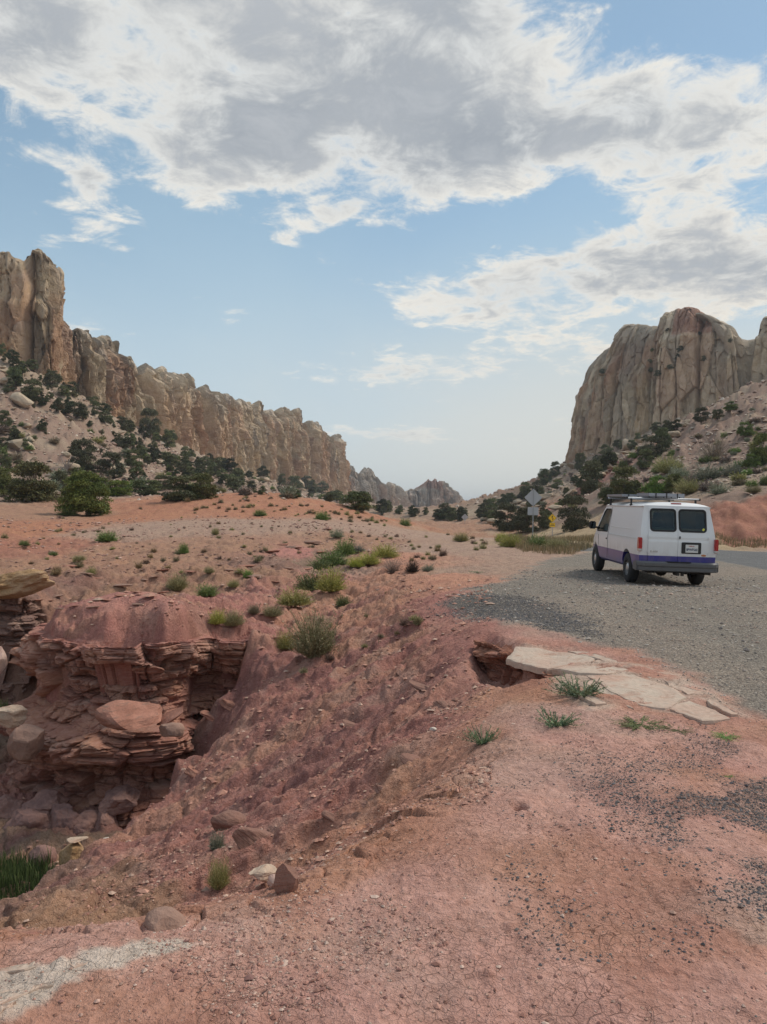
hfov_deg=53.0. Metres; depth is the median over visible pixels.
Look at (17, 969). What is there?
rock outcrop
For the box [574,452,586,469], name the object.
juniper tree
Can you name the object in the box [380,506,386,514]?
juniper tree
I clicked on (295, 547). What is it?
ledge stone
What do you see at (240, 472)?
juniper tree
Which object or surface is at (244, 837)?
rock rib
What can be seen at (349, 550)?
shrub
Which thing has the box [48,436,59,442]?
shrub
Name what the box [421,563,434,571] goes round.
shrub
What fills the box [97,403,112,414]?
juniper tree
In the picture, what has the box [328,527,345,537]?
shrub
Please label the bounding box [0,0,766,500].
sky
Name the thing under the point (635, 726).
green plant
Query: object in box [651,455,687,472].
shrub
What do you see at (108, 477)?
shrub
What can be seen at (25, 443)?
juniper tree
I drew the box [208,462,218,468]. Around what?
juniper tree
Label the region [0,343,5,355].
juniper tree
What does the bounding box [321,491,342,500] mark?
juniper tree
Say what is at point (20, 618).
gully wall
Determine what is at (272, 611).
shrub
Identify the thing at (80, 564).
grass tuft
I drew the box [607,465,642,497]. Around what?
juniper tree
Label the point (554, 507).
boulder
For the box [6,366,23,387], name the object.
juniper tree
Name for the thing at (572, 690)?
green plant
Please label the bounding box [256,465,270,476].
juniper tree
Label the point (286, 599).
shrub
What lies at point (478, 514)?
juniper tree
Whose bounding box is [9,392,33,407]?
boulder
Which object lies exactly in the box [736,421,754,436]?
juniper tree
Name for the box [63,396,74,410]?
juniper tree
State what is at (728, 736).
green plant
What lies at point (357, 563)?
shrub
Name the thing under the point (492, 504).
juniper tree
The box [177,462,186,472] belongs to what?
juniper tree
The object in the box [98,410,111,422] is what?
juniper tree
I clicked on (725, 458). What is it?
shrub
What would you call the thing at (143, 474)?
juniper tree
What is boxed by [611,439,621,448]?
juniper tree
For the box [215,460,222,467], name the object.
juniper tree
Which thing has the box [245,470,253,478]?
juniper tree
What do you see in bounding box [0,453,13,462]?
shrub
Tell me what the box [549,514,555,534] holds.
road sign
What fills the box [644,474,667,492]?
juniper tree
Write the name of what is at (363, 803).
ledge rock
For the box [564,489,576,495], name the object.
boulder
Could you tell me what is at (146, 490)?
juniper tree
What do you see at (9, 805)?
boulder
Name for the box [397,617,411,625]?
grass tuft
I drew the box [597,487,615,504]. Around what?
juniper tree
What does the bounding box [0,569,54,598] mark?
boulder
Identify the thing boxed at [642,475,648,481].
shrub
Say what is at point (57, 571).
grass tuft
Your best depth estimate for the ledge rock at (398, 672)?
10.74 m
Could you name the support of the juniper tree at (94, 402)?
on the talus slope
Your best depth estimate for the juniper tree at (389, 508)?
238.65 m
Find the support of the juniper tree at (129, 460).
on the talus slope
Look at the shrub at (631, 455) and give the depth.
122.77 m
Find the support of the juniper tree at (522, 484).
on the talus slope
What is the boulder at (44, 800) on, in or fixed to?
on the ground at (444, 873)
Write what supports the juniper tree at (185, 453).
on the talus slope
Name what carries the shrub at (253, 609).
on the ground at (444, 873)
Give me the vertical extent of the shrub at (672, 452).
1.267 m
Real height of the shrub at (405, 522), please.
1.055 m
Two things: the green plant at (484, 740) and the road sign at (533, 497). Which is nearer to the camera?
the green plant at (484, 740)
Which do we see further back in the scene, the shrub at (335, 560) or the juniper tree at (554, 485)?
the juniper tree at (554, 485)
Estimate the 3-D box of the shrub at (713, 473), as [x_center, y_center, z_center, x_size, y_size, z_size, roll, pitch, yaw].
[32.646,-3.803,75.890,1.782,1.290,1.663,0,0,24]
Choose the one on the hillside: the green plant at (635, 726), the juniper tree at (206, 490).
the juniper tree at (206, 490)
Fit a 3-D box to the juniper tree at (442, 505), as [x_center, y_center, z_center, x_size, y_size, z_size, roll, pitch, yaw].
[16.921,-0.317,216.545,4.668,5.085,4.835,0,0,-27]
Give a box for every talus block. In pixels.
[259,476,269,481]
[513,499,521,503]
[566,463,576,468]
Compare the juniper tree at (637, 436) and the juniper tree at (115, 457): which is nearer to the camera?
the juniper tree at (115, 457)
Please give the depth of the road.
32.86 m
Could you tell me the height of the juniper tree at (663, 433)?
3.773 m
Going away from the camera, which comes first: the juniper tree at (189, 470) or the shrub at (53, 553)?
the shrub at (53, 553)
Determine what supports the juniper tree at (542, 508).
on the talus slope
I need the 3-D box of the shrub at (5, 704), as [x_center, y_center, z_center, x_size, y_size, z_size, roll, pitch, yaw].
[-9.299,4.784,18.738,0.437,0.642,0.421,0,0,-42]
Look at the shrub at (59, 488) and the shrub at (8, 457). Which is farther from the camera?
the shrub at (8, 457)
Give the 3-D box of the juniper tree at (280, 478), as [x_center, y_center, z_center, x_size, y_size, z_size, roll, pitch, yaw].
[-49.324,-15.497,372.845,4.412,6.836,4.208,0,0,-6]
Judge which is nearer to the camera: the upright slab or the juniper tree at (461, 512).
the upright slab
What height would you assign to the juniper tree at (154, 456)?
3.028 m
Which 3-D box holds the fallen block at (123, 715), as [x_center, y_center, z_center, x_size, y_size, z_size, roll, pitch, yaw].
[-4.188,3.298,12.735,0.747,0.412,1.120,0,0,32]
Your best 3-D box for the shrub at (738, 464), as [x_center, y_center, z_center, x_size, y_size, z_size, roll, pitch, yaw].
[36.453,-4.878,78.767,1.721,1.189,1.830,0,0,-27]
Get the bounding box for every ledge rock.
[184,765,198,777]
[200,710,214,721]
[205,777,213,784]
[220,699,234,710]
[278,730,287,736]
[321,810,334,821]
[343,719,354,726]
[360,800,366,807]
[375,784,382,793]
[396,670,402,675]
[400,753,421,763]
[409,680,425,689]
[433,700,448,707]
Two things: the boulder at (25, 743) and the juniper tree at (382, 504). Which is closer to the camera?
the boulder at (25, 743)
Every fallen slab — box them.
[66,836,87,842]
[157,706,182,724]
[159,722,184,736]
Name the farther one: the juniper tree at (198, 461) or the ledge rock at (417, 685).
the juniper tree at (198, 461)
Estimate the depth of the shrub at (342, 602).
20.81 m
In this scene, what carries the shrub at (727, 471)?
on the talus slope
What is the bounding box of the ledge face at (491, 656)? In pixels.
[473,640,585,685]
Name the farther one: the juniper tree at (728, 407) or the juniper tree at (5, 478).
the juniper tree at (728, 407)
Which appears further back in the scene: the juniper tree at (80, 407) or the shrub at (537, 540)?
the juniper tree at (80, 407)
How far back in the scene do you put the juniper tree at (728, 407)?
120.91 m
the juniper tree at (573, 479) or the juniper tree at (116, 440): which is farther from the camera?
the juniper tree at (573, 479)
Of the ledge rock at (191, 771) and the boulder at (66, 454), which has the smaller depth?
the ledge rock at (191, 771)
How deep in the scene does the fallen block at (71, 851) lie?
10.83 m
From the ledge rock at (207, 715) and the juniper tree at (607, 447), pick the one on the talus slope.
the juniper tree at (607, 447)
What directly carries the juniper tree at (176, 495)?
on the hillside
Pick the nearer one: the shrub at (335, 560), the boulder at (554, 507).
the shrub at (335, 560)
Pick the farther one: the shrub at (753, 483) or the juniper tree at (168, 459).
the juniper tree at (168, 459)
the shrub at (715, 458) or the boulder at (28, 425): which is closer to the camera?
the shrub at (715, 458)
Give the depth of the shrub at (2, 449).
113.85 m
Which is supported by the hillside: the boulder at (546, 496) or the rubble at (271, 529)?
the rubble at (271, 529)
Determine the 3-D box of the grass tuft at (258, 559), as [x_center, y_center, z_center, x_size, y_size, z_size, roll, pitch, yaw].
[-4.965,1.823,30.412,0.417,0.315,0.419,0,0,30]
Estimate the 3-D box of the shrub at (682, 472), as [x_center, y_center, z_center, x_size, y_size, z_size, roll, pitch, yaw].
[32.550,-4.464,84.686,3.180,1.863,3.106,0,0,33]
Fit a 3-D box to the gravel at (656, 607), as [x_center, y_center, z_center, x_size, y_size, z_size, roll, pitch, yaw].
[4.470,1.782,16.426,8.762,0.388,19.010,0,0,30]
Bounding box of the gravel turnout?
[448,552,766,717]
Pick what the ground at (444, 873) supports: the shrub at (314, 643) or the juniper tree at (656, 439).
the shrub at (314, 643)
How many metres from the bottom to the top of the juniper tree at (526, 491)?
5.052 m
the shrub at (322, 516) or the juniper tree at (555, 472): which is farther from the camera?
the juniper tree at (555, 472)
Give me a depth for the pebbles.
2.83 m
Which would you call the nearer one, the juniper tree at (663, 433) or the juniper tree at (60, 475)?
the juniper tree at (60, 475)
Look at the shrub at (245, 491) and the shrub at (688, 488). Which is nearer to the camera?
the shrub at (688, 488)
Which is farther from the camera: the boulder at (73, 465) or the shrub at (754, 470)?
the boulder at (73, 465)
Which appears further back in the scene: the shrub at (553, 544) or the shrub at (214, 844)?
the shrub at (553, 544)
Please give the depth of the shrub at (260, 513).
60.85 m
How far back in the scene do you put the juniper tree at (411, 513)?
214.70 m
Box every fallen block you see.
[59,842,83,864]
[94,700,161,729]
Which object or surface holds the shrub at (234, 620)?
on the ground at (444, 873)
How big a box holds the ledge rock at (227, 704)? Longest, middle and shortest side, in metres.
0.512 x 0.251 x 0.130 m
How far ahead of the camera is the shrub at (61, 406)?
148.82 m
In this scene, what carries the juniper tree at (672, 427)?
on the talus slope
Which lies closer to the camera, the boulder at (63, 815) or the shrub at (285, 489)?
the boulder at (63, 815)
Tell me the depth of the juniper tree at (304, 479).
520.91 m
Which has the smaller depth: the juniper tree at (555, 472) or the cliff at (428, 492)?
the juniper tree at (555, 472)
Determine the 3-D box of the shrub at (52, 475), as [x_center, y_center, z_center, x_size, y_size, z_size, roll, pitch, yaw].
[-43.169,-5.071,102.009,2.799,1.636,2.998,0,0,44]
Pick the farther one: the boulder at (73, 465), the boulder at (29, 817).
the boulder at (73, 465)
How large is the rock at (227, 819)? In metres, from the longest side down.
0.399 x 0.270 x 0.264 m
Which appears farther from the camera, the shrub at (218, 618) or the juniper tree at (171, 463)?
the juniper tree at (171, 463)
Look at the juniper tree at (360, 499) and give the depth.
79.38 m
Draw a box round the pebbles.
[0,663,766,1023]
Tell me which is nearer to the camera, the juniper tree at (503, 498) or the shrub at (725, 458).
the shrub at (725, 458)
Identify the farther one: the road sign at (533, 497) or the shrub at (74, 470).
the shrub at (74, 470)
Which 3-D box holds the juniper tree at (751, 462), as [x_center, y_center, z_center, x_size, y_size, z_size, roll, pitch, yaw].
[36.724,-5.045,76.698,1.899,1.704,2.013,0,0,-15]
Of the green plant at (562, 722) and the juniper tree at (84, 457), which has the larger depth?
the juniper tree at (84, 457)
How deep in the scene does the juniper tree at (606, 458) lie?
121.77 m
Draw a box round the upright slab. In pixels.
[274,863,298,894]
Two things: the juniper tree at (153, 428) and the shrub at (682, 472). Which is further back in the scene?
the juniper tree at (153, 428)
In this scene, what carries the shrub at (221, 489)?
on the talus slope
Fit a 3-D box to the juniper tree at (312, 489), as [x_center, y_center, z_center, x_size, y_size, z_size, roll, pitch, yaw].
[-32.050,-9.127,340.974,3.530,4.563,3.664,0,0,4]
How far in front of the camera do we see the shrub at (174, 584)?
23.37 m
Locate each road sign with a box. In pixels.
[525,489,541,535]
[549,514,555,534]
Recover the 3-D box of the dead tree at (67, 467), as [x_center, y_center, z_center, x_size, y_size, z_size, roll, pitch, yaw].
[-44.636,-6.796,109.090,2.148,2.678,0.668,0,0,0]
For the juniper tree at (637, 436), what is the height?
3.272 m
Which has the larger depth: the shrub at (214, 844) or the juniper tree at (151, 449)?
the juniper tree at (151, 449)
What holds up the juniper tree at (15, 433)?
on the talus slope
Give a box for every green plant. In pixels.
[458,723,501,744]
[535,706,583,727]
[542,670,607,697]
[607,715,672,730]
[663,724,693,734]
[710,731,740,741]
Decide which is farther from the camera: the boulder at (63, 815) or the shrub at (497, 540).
the shrub at (497, 540)
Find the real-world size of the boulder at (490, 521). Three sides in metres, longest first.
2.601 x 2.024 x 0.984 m
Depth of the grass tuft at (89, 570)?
24.33 m
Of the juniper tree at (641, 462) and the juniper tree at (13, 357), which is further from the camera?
the juniper tree at (13, 357)
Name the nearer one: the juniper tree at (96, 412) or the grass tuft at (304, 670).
the grass tuft at (304, 670)
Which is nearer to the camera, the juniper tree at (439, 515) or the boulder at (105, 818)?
the boulder at (105, 818)
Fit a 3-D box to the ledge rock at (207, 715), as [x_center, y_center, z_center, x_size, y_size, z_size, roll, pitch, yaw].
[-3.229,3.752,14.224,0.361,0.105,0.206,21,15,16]
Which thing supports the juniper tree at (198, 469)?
on the talus slope
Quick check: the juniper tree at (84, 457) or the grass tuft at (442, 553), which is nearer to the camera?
the grass tuft at (442, 553)
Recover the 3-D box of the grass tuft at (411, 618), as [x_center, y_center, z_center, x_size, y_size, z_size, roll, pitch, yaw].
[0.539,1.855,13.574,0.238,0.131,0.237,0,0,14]
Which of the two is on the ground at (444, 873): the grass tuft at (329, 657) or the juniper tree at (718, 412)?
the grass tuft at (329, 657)
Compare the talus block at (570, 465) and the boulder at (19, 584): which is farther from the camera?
the talus block at (570, 465)
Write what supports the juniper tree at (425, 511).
on the talus slope
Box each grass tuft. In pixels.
[50,567,61,574]
[73,560,84,566]
[86,565,96,574]
[134,560,142,568]
[254,556,261,561]
[299,667,308,673]
[324,651,334,659]
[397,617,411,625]
[407,614,417,620]
[413,615,423,624]
[439,548,446,555]
[479,541,486,548]
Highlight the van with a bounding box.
[589,493,718,584]
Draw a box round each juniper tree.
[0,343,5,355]
[0,409,12,427]
[0,437,8,447]
[0,454,11,467]
[0,466,17,496]
[1,384,12,391]
[2,460,63,501]
[4,349,20,363]
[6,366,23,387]
[6,428,20,440]
[11,459,23,471]
[12,371,23,388]
[17,360,27,372]
[19,378,43,400]
[21,364,29,375]
[21,438,28,448]
[25,359,38,370]
[36,424,46,429]
[37,397,47,405]
[38,418,47,428]
[41,369,59,387]
[49,397,62,411]
[51,469,68,490]
[53,470,112,515]
[57,385,70,395]
[60,402,71,413]
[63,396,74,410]
[64,381,79,397]
[68,438,98,471]
[71,401,87,416]
[78,405,89,419]
[89,396,99,406]
[91,407,98,414]
[95,450,126,476]
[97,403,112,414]
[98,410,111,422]
[107,480,133,495]
[110,437,122,446]
[116,415,127,424]
[116,471,122,477]
[120,422,128,430]
[120,438,131,448]
[123,449,140,466]
[124,431,136,445]
[125,420,135,431]
[127,471,135,480]
[128,460,144,476]
[130,479,162,495]
[136,445,149,457]
[138,424,149,438]
[139,407,161,436]
[139,472,147,479]
[143,455,151,465]
[146,444,154,455]
[149,450,159,461]
[151,432,159,440]
[154,447,161,457]
[154,475,174,488]
[158,474,197,500]
[161,429,177,447]
[162,454,177,465]
[165,462,175,471]
[171,468,179,475]
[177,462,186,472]
[179,446,189,458]
[185,466,194,475]
[188,472,218,498]
[195,458,205,468]
[195,467,205,472]
[200,456,210,466]
[206,466,215,475]
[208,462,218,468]
[212,457,226,463]
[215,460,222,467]
[216,469,228,479]
[217,474,225,483]
[221,457,238,472]
[225,476,241,490]
[232,469,245,483]
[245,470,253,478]
[247,480,256,490]
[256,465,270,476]
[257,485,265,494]
[278,473,285,485]
[284,475,302,487]
[301,475,311,489]
[307,479,317,492]
[308,486,314,493]
[316,481,328,493]
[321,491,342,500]
[324,494,334,501]
[339,490,376,511]
[375,498,388,510]
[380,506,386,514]
[384,499,392,511]
[394,505,404,513]
[408,505,417,514]
[409,510,416,516]
[422,507,428,514]
[432,509,443,519]
[435,511,444,519]
[438,502,450,509]
[444,507,456,520]
[455,507,466,520]
[457,506,467,517]
[474,508,488,517]
[476,503,487,512]
[484,498,497,509]
[487,510,495,518]
[490,502,516,530]
[499,493,509,503]
[506,492,516,501]
[510,506,540,532]
[519,485,534,498]
[520,482,529,490]
[531,480,541,492]
[537,468,552,481]
[538,486,543,492]
[538,510,551,528]
[539,505,547,512]
[549,461,560,476]
[551,480,563,488]
[557,493,591,531]
[561,487,569,496]
[570,476,577,483]
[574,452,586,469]
[575,477,583,486]
[578,458,602,492]
[578,465,586,474]
[596,450,607,460]
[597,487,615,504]
[598,444,613,451]
[600,452,614,465]
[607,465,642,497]
[608,451,618,465]
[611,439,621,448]
[626,439,637,449]
[634,433,641,438]
[636,435,667,458]
[636,448,654,467]
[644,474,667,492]
[649,422,660,432]
[653,370,661,375]
[655,427,672,447]
[663,420,669,427]
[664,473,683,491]
[668,419,681,430]
[692,406,710,422]
[712,409,724,419]
[723,401,737,411]
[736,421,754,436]
[741,453,761,467]
[749,432,766,461]
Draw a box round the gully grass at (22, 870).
[0,841,62,899]
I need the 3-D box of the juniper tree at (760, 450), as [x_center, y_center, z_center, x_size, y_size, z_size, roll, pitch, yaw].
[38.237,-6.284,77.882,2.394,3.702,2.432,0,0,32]
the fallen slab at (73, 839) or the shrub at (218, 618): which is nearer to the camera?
the fallen slab at (73, 839)
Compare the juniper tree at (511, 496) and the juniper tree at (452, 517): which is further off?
the juniper tree at (511, 496)
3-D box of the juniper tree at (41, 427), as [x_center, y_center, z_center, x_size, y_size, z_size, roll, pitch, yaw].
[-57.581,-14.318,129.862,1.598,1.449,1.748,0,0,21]
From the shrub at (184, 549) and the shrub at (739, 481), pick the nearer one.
the shrub at (184, 549)
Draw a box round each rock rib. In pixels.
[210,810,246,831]
[232,827,271,849]
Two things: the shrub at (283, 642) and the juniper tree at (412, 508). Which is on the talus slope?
the juniper tree at (412, 508)
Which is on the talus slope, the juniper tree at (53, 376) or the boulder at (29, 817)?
the juniper tree at (53, 376)
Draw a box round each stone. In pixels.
[113,584,132,586]
[247,574,265,576]
[248,864,276,882]
[267,874,274,887]
[285,546,301,548]
[304,540,321,543]
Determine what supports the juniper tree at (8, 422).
on the talus slope
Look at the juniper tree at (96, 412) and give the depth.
171.62 m
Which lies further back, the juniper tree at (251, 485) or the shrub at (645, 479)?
the juniper tree at (251, 485)
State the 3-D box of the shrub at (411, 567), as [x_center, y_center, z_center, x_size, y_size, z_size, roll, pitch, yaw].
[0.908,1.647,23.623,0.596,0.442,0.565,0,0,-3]
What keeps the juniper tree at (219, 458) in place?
on the talus slope
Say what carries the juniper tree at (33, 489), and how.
on the hillside
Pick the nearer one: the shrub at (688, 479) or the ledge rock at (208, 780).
the ledge rock at (208, 780)
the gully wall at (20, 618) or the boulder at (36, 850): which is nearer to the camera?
the boulder at (36, 850)
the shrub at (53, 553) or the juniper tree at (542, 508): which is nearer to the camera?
the shrub at (53, 553)
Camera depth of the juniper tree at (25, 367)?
167.58 m
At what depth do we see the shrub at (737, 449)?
91.88 m
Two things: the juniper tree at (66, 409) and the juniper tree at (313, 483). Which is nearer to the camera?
the juniper tree at (66, 409)
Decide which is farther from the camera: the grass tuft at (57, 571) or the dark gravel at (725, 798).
the grass tuft at (57, 571)
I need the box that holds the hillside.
[0,492,546,742]
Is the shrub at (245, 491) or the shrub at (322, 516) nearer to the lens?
the shrub at (322, 516)
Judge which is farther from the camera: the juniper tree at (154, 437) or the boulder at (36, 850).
the juniper tree at (154, 437)
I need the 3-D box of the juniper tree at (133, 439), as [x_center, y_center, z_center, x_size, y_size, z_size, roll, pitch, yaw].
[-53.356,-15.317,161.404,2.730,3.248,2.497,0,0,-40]
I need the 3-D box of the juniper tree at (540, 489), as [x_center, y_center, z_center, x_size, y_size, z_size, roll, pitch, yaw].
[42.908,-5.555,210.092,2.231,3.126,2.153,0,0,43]
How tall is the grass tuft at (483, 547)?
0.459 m
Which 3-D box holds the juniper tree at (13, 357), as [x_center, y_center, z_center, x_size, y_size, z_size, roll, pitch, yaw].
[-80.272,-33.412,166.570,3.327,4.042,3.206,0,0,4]
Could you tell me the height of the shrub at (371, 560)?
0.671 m
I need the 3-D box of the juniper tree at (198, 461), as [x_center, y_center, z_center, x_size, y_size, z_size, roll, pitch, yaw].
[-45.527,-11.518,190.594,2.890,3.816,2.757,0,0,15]
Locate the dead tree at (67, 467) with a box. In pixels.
[60,455,74,471]
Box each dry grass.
[331,550,477,653]
[495,530,766,554]
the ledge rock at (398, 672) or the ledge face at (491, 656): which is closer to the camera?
the ledge face at (491, 656)
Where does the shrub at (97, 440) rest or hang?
on the talus slope
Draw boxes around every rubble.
[0,361,766,507]
[0,515,410,607]
[8,577,494,928]
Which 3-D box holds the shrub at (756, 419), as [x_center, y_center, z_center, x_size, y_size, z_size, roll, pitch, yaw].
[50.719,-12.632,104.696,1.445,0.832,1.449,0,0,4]
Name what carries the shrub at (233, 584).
on the hillside
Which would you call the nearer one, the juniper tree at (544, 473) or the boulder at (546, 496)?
the boulder at (546, 496)
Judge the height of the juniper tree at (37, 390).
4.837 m
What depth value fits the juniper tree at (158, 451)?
171.48 m
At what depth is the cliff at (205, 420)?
382.03 m
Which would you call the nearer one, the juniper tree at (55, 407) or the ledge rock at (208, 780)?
the ledge rock at (208, 780)
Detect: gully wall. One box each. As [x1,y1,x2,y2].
[0,593,46,704]
[0,621,301,828]
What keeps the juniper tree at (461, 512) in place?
on the talus slope
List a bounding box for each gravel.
[427,592,603,638]
[451,568,766,710]
[491,674,766,1023]
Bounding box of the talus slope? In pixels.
[0,356,766,551]
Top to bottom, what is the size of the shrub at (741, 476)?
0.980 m
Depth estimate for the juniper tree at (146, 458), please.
141.81 m
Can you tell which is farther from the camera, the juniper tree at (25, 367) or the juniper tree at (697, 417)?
the juniper tree at (25, 367)
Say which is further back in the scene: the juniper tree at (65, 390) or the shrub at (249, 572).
the juniper tree at (65, 390)
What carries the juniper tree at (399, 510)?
on the talus slope
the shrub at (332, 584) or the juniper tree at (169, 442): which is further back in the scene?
the juniper tree at (169, 442)
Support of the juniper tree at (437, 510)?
on the talus slope
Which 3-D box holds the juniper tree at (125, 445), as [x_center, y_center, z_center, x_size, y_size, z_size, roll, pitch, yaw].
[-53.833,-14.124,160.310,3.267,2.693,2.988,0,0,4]
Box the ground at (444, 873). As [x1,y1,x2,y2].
[0,545,766,1023]
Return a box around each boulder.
[0,377,12,384]
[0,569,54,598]
[0,646,7,673]
[0,705,27,728]
[0,794,23,818]
[2,805,50,829]
[3,439,35,451]
[7,724,44,761]
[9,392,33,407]
[21,789,69,810]
[22,423,31,428]
[28,845,56,867]
[50,803,78,829]
[62,451,70,457]
[66,463,79,470]
[72,809,98,835]
[95,812,118,829]
[98,784,139,815]
[143,906,185,931]
[487,518,496,524]
[539,493,552,499]
[547,505,561,509]
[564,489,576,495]
[622,439,631,449]
[668,431,680,437]
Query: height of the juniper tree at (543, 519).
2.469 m
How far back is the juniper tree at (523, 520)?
89.37 m
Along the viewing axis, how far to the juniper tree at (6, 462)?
105.12 m
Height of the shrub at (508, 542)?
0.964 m
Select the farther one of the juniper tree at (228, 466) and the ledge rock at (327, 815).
the juniper tree at (228, 466)
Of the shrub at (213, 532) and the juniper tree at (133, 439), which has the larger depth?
the juniper tree at (133, 439)
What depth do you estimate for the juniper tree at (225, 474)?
194.77 m
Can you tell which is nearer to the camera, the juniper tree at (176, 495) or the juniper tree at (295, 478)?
the juniper tree at (176, 495)
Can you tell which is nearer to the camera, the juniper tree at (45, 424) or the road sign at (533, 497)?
the road sign at (533, 497)
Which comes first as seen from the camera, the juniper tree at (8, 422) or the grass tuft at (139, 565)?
the grass tuft at (139, 565)
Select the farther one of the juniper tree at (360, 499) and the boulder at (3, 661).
the juniper tree at (360, 499)
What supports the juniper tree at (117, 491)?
on the talus slope
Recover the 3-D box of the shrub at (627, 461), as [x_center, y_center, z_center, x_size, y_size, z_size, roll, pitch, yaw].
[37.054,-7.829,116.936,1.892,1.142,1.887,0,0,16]
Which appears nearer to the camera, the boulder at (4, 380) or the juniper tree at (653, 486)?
the juniper tree at (653, 486)
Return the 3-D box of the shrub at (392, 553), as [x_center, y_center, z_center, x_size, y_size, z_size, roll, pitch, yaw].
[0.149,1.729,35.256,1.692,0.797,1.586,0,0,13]
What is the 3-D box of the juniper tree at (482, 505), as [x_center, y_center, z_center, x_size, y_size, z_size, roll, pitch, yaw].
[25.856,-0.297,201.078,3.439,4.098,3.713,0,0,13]
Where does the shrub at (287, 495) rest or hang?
on the hillside
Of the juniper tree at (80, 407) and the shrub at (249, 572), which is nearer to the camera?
the shrub at (249, 572)
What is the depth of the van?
19.74 m
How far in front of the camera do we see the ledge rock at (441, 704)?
7.97 m
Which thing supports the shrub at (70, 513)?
on the hillside
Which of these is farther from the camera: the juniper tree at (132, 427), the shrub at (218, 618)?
the juniper tree at (132, 427)
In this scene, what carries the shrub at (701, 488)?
on the talus slope
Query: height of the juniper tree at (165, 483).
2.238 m
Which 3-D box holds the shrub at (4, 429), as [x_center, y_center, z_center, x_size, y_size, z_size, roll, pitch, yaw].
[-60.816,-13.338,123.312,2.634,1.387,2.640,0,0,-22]
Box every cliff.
[0,248,76,385]
[72,328,351,494]
[348,465,463,506]
[565,307,766,462]
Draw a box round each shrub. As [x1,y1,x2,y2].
[0,424,11,432]
[0,445,8,454]
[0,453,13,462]
[0,697,8,706]
[9,451,24,459]
[17,540,30,545]
[23,444,34,449]
[47,550,58,555]
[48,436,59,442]
[48,467,68,477]
[48,478,62,490]
[54,401,65,408]
[55,507,81,515]
[70,466,84,474]
[71,555,86,560]
[92,437,104,443]
[96,529,120,541]
[99,474,111,483]
[161,570,190,590]
[177,542,189,553]
[194,582,220,596]
[203,566,216,573]
[203,853,231,889]
[206,828,226,850]
[207,608,227,624]
[210,528,218,534]
[217,487,226,491]
[222,608,248,625]
[226,579,239,587]
[238,485,252,494]
[242,567,251,577]
[247,603,261,613]
[253,509,266,515]
[261,604,283,616]
[273,628,294,649]
[275,585,315,605]
[276,600,344,657]
[278,484,296,496]
[281,491,293,497]
[292,567,328,590]
[306,556,332,570]
[313,548,349,565]
[313,564,349,591]
[314,509,330,519]
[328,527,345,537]
[333,536,356,554]
[334,593,350,606]
[346,556,364,566]
[352,543,366,551]
[355,549,384,564]
[369,542,401,557]
[383,557,401,572]
[399,518,411,525]
[404,559,420,571]
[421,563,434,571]
[452,531,470,540]
[493,533,506,541]
[497,531,525,546]
[525,532,548,545]
[544,537,571,548]
[616,459,627,465]
[622,457,633,463]
[627,452,638,457]
[638,482,647,491]
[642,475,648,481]
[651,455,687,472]
[666,448,674,456]
[666,464,690,477]
[667,477,704,493]
[681,474,696,484]
[686,459,720,479]
[693,430,731,458]
[698,479,713,491]
[702,456,712,462]
[704,480,733,493]
[708,467,720,478]
[710,456,720,460]
[716,461,741,475]
[719,454,730,462]
[729,471,746,480]
[730,477,747,485]
[732,447,741,452]
[734,460,742,468]
[740,468,753,474]
[741,485,762,492]
[745,479,758,485]
[750,467,764,473]
[751,416,761,421]
[758,475,766,484]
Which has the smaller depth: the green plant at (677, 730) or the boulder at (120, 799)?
the green plant at (677, 730)
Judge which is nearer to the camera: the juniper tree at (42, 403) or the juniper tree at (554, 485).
the juniper tree at (42, 403)
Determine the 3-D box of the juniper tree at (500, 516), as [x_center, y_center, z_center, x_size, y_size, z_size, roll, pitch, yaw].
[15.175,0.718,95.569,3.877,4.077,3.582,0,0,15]
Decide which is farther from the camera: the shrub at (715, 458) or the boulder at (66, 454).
the boulder at (66, 454)
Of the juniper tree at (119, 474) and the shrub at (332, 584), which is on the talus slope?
the juniper tree at (119, 474)
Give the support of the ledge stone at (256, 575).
on the hillside
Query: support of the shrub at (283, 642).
on the ground at (444, 873)
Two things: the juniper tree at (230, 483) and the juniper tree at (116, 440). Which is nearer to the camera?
the juniper tree at (116, 440)
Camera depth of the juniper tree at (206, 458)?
242.57 m
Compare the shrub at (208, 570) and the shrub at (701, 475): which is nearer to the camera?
the shrub at (208, 570)
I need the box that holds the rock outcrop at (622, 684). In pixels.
[506,647,737,724]
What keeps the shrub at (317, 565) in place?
on the hillside
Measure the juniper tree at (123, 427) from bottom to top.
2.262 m
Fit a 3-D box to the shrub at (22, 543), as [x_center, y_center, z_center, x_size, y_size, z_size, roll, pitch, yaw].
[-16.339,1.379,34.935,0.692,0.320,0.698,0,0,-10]
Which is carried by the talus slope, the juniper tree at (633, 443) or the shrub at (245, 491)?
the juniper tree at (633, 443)
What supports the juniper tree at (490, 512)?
on the talus slope
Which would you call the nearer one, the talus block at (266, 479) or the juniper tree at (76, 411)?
the juniper tree at (76, 411)
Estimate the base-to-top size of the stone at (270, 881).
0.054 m
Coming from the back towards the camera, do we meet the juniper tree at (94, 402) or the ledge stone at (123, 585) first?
the juniper tree at (94, 402)
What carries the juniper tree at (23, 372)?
on the talus slope
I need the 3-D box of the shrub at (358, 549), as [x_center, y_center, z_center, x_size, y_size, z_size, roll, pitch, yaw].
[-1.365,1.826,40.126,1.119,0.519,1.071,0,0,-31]
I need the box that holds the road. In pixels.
[548,542,766,569]
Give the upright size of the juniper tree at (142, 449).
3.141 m
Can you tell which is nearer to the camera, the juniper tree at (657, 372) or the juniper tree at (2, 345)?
the juniper tree at (2, 345)

